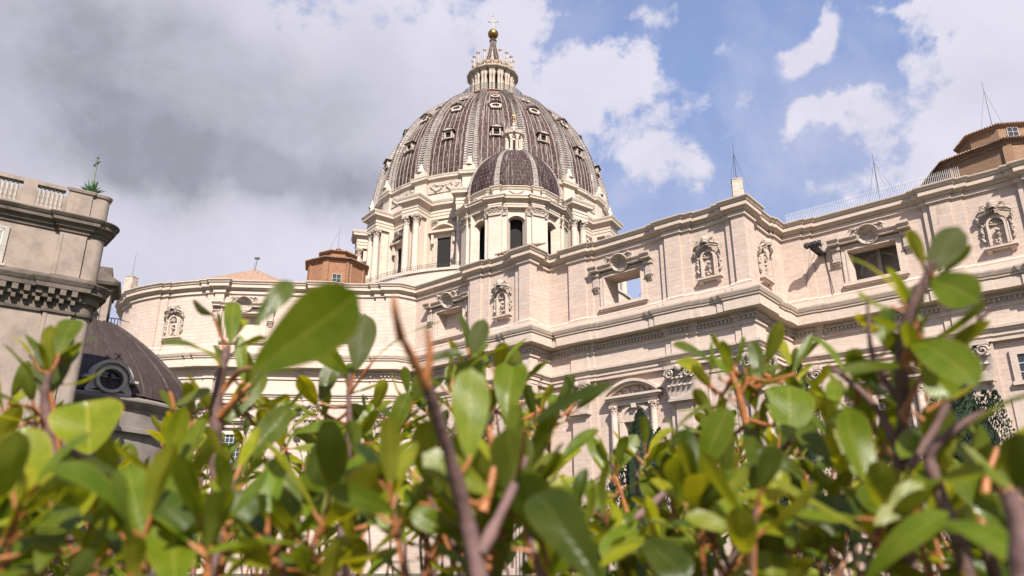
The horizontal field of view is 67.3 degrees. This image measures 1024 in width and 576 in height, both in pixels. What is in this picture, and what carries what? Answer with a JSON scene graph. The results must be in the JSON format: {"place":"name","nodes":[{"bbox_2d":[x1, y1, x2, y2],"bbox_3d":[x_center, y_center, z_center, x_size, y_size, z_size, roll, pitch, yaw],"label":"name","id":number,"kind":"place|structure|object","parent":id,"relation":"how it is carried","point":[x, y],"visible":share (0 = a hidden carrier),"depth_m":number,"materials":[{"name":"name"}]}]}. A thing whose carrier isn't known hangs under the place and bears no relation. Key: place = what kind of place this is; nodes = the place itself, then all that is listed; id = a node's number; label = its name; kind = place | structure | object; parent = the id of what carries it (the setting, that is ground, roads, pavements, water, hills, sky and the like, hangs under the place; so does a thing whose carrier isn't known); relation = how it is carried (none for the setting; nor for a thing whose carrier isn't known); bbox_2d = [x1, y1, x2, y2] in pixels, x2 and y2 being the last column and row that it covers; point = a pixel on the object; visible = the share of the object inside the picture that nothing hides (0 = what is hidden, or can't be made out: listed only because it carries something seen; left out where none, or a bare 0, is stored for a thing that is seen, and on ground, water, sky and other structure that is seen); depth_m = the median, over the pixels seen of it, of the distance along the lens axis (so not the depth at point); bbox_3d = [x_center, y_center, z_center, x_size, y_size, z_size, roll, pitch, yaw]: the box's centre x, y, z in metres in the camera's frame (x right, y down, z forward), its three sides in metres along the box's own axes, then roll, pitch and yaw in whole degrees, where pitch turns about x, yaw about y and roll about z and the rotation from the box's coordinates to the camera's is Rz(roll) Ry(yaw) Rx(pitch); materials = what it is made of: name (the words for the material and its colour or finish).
{"place":"outdoors","nodes":[
{"label":"outdoors","id":0,"kind":"place"},
{"bbox_2d":[188,573,573,575],"bbox_3d":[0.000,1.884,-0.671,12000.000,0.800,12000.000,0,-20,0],"label":"ground","id":1,"kind":"structure","parent":0,"point":[395,574],"depth_m":105.26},
{"bbox_2d":[0,172,119,429],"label":"palace","id":2,"kind":"structure","parent":1,"relation":"on","point":[52,245],"depth_m":47.04,"materials":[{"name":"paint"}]},
{"bbox_2d":[0,225,9,265],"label":"window","id":3,"kind":"structure","parent":2,"relation":"in","point":[4,237],"depth_m":46.13,"materials":[{"name":"stone"}]},
{"bbox_2d":[81,180,104,193],"bbox_3d":[-27.389,-6.580,50.337,1.632,0.986,1.504,12,-23,-29],"label":"agave plant","id":4,"kind":"object","parent":2,"relation":"on","point":[92,188],"visible":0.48,"depth_m":50.08,"materials":[{"name":"green plant"}]},
{"bbox_2d":[87,152,100,190],"bbox_3d":[-27.496,-7.538,50.734,0.761,3.201,0.700,0,-20,0],"label":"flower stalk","id":5,"kind":"object","parent":2,"relation":"on","point":[98,161],"visible":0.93,"depth_m":50.76,"materials":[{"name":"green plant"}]},
{"bbox_2d":[0,319,200,575],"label":"hedge shrub","id":6,"kind":"object","parent":1,"relation":"on","point":[44,510],"visible":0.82,"depth_m":0.48,"materials":[{"name":"green plant"}]},
{"bbox_2d":[91,266,120,321],"bbox_3d":[-35.069,10.073,60.336,4.640,24.700,4.020,9,-21,-23],"label":"stone turret","id":7,"kind":"object","parent":1,"relation":"on","point":[109,281],"visible":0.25,"depth_m":63.01,"materials":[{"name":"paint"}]},
{"bbox_2d":[48,317,198,575],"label":"domed chapel","id":8,"kind":"structure","parent":1,"relation":"on","point":[134,376],"depth_m":56.94,"materials":[{"name":"stone"}]},
{"bbox_2d":[109,317,129,324],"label":"balcony railing","id":9,"kind":"object","parent":8,"relation":"on","point":[118,320],"visible":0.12,"depth_m":66.76,"materials":[{"name":"grey metal"}]},
{"bbox_2d":[48,280,360,575],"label":"hedge shrub","id":10,"kind":"object","parent":1,"relation":"on","point":[317,322],"visible":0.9,"depth_m":0.45,"materials":[{"name":"green plant"}]},
{"bbox_2d":[222,314,443,575],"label":"hedge shrub","id":11,"kind":"object","parent":1,"relation":"on","point":[340,471],"visible":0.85,"depth_m":0.52,"materials":[{"name":"green plant"}]},
{"bbox_2d":[347,296,613,575],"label":"hedge shrub","id":12,"kind":"object","parent":1,"relation":"on","point":[475,495],"visible":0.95,"depth_m":0.45,"materials":[{"name":"green plant"}]},
{"bbox_2d":[115,16,1023,575],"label":"basilica","id":13,"kind":"structure","parent":1,"relation":"on","point":[491,186],"depth_m":111.10,"materials":[{"name":"stone"}]},
{"bbox_2d":[121,252,138,295],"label":"stone pier","id":14,"kind":"structure","parent":13,"relation":"on","point":[131,281],"depth_m":135.58,"materials":[{"name":"stone"}]},
{"bbox_2d":[211,296,275,343],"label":"window","id":15,"kind":"structure","parent":13,"relation":"in","point":[247,305],"depth_m":126.35,"materials":[{"name":"stone"}]},
{"bbox_2d":[305,248,369,283],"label":"brick turret","id":16,"kind":"object","parent":13,"relation":"on","point":[339,265],"visible":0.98,"depth_m":146.24,"materials":[{"name":"brick"}]},
{"bbox_2d":[373,275,403,282],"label":"roof railing","id":17,"kind":"object","parent":13,"relation":"on","point":[392,277],"visible":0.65,"depth_m":131.96,"materials":[{"name":"grey metal"}]},
{"bbox_2d":[422,290,467,342],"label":"window","id":18,"kind":"structure","parent":13,"relation":"in","point":[447,301],"depth_m":124.91,"materials":[{"name":"stone"}]},
{"bbox_2d":[586,250,653,311],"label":"window","id":19,"kind":"structure","parent":13,"relation":"in","point":[619,263],"depth_m":108.50,"materials":[{"name":"stone"}]},
{"bbox_2d":[730,143,746,195],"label":"stone pier","id":20,"kind":"structure","parent":13,"relation":"attached to","point":[737,186],"depth_m":101.68,"materials":[{"name":"stone"}]},
{"bbox_2d":[803,240,833,292],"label":"floodlight","id":21,"kind":"object","parent":13,"relation":"attached to","point":[813,246],"visible":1,"depth_m":101.37,"materials":[{"name":"metal"}]},
{"bbox_2d":[826,220,912,288],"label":"window","id":22,"kind":"structure","parent":13,"relation":"in","point":[868,234],"depth_m":99.34,"materials":[{"name":"stone"}]},
{"bbox_2d":[786,167,959,221],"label":"roof railing","id":23,"kind":"object","parent":13,"relation":"on","point":[874,195],"visible":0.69,"depth_m":101.72,"materials":[{"name":"grey metal"}]},
{"bbox_2d":[869,155,894,200],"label":"roof rod","id":24,"kind":"object","parent":13,"relation":"on","point":[876,179],"visible":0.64,"depth_m":103.71,"materials":[{"name":"metal"}]},
{"bbox_2d":[920,121,1023,185],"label":"brick turret","id":25,"kind":"object","parent":13,"relation":"on","point":[995,145],"visible":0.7,"depth_m":106.52,"materials":[{"name":"brick"}]},
{"bbox_2d":[981,85,1000,127],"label":"roof rod","id":26,"kind":"object","parent":25,"relation":"on","point":[987,107],"visible":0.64,"depth_m":113.76,"materials":[{"name":"metal"}]},
{"bbox_2d":[1008,348,1023,385],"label":"framed window","id":27,"kind":"structure","parent":13,"relation":"in","point":[1016,355],"depth_m":85.79,"materials":[{"name":"stone"}]},
{"bbox_2d":[511,374,713,575],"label":"hedge shrub","id":28,"kind":"object","parent":1,"relation":"on","point":[627,543],"visible":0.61,"depth_m":0.58,"materials":[{"name":"green plant"}]},
{"bbox_2d":[606,408,669,527],"bbox_3d":[10.665,17.074,64.275,7.321,14.154,5.090,-10,-22,27],"label":"cypress","id":29,"kind":"object","parent":1,"relation":"on","point":[630,475],"visible":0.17,"depth_m":64.02,"materials":[{"name":"green plant"}]},
{"bbox_2d":[645,321,834,575],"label":"hedge shrub","id":30,"kind":"object","parent":1,"relation":"on","point":[707,491],"visible":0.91,"depth_m":0.56,"materials":[{"name":"green plant"}]},
{"bbox_2d":[779,480,829,574],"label":"cypress","id":31,"kind":"object","parent":1,"relation":"on","point":[783,500],"visible":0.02,"depth_m":47.66,"materials":[{"name":"green plant"}]},
{"bbox_2d":[796,363,834,575],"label":"cypress","id":32,"kind":"object","parent":1,"relation":"on","point":[810,457],"visible":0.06,"depth_m":72.40,"materials":[{"name":"green plant"}]},
{"bbox_2d":[746,226,994,575],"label":"hedge shrub","id":33,"kind":"object","parent":1,"relation":"on","point":[878,500],"visible":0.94,"depth_m":0.46,"materials":[{"name":"green plant"}]},
{"bbox_2d":[853,394,1023,575],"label":"hedge shrub","id":34,"kind":"object","parent":1,"relation":"on","point":[988,525],"visible":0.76,"depth_m":0.42,"materials":[{"name":"green plant"}]},
{"bbox_2d":[921,384,1015,566],"bbox_3d":[35.771,14.345,60.140,9.086,16.522,6.959,-16,-25,38],"label":"cypress","id":35,"kind":"object","parent":1,"relation":"on","point":[965,405],"visible":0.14,"depth_m":60.32,"materials":[{"name":"green plant"}]},
{"bbox_2d":[0,0,1023,325],"label":"sky","id":36,"kind":"structure","parent":0,"point":[227,134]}
]}

